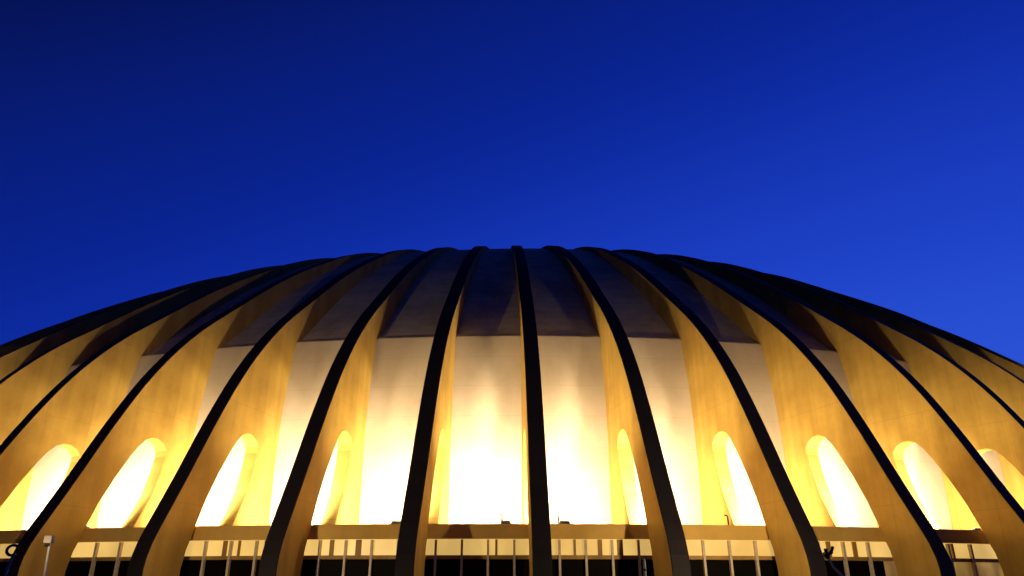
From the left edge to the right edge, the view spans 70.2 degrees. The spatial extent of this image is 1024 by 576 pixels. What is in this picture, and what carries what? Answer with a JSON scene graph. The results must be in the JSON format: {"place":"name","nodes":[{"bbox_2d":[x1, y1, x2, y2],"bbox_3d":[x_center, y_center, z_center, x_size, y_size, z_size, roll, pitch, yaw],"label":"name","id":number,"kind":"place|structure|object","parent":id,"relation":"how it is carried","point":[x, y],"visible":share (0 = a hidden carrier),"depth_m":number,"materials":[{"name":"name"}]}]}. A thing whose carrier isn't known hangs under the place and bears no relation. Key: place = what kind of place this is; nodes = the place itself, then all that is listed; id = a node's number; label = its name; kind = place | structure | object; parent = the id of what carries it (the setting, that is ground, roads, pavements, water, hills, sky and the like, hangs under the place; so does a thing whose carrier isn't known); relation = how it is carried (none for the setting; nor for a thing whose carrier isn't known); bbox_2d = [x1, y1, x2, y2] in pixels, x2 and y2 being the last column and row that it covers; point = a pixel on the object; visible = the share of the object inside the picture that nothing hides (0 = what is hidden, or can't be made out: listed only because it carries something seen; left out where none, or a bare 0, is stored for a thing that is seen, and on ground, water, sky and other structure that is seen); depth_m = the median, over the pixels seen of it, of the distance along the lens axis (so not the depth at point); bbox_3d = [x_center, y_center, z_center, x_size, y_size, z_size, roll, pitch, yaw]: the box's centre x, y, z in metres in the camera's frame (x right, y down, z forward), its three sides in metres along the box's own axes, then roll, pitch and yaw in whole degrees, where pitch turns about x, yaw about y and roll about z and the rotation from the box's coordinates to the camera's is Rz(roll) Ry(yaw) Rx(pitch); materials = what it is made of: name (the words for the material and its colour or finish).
{"place":"outdoors","nodes":[
{"label":"outdoors","id":0,"kind":"place"},
{"bbox_2d":[3,544,19,575],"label":"ring lamp post","id":1,"kind":"object","parent":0,"point":[7,553],"visible":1,"depth_m":16.54,"materials":[{"name":"metal"}]},
{"bbox_2d":[43,535,54,575],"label":"lamp post","id":2,"kind":"object","parent":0,"point":[48,540],"visible":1,"depth_m":17.77,"materials":[{"name":"metal"}]},
{"bbox_2d":[0,245,1023,575],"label":"arena building","id":3,"kind":"structure","parent":0,"point":[624,411],"depth_m":36.82,"materials":[{"name":"concrete"}]},
{"bbox_2d":[0,542,85,575],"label":"window","id":4,"kind":"structure","parent":3,"relation":"in","point":[73,568],"depth_m":32.37,"materials":[{"name":"black glass"}]},
{"bbox_2d":[79,541,192,575],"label":"window","id":5,"kind":"structure","parent":3,"relation":"in","point":[99,558],"depth_m":31.79,"materials":[{"name":"black glass"}]},
{"bbox_2d":[188,540,305,575],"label":"window","id":6,"kind":"structure","parent":3,"relation":"in","point":[211,557],"depth_m":30.71,"materials":[{"name":"black glass"}]},
{"bbox_2d":[303,539,397,575],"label":"window","id":7,"kind":"structure","parent":3,"relation":"in","point":[322,557],"depth_m":30.03,"materials":[{"name":"black glass"}]},
{"bbox_2d":[424,539,528,575],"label":"window","id":8,"kind":"structure","parent":3,"relation":"in","point":[443,557],"depth_m":29.68,"materials":[{"name":"black glass"}]},
{"bbox_2d":[499,520,511,523],"bbox_3d":[-0.271,10.017,30.997,0.535,0.229,0.239,0,-22,1],"label":"floodlight","id":9,"kind":"object","parent":3,"relation":"on","point":[507,522],"visible":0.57,"depth_m":30.93,"materials":[{"name":"black"}]},
{"bbox_2d":[559,521,568,523],"bbox_3d":[2.229,10.050,31.073,0.535,0.229,0.239,2,-23,-4],"label":"floodlight","id":10,"kind":"object","parent":3,"relation":"on","point":[563,522],"visible":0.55,"depth_m":30.99,"materials":[{"name":"black"}]},
{"bbox_2d":[551,539,653,575],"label":"window","id":11,"kind":"structure","parent":3,"relation":"in","point":[570,557],"depth_m":29.71,"materials":[{"name":"black glass"}]},
{"bbox_2d":[686,539,772,575],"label":"window","id":12,"kind":"structure","parent":3,"relation":"in","point":[706,557],"depth_m":30.14,"materials":[{"name":"black glass"}]},
{"bbox_2d":[769,540,885,575],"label":"window","id":13,"kind":"structure","parent":3,"relation":"in","point":[851,558],"depth_m":31.02,"materials":[{"name":"black glass"}]},
{"bbox_2d":[880,542,986,575],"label":"window","id":14,"kind":"structure","parent":3,"relation":"in","point":[966,559],"depth_m":32.41,"materials":[{"name":"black glass"}]},
{"bbox_2d":[980,544,1003,575],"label":"window","id":15,"kind":"structure","parent":3,"relation":"in","point":[993,568],"depth_m":32.95,"materials":[{"name":"beige glass"}]},
{"bbox_2d":[0,0,1023,364],"label":"sky","id":16,"kind":"structure","parent":0,"point":[871,151],"materials":[{"name":"blue"}]},
{"bbox_2d":[643,559,646,575],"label":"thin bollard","id":17,"kind":"object","parent":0,"point":[644,568],"visible":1,"depth_m":22.06,"materials":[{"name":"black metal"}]},
{"bbox_2d":[822,546,843,575],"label":"bent arm light","id":18,"kind":"object","parent":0,"point":[826,554],"visible":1,"depth_m":20.82,"materials":[{"name":"paint"}]}
]}

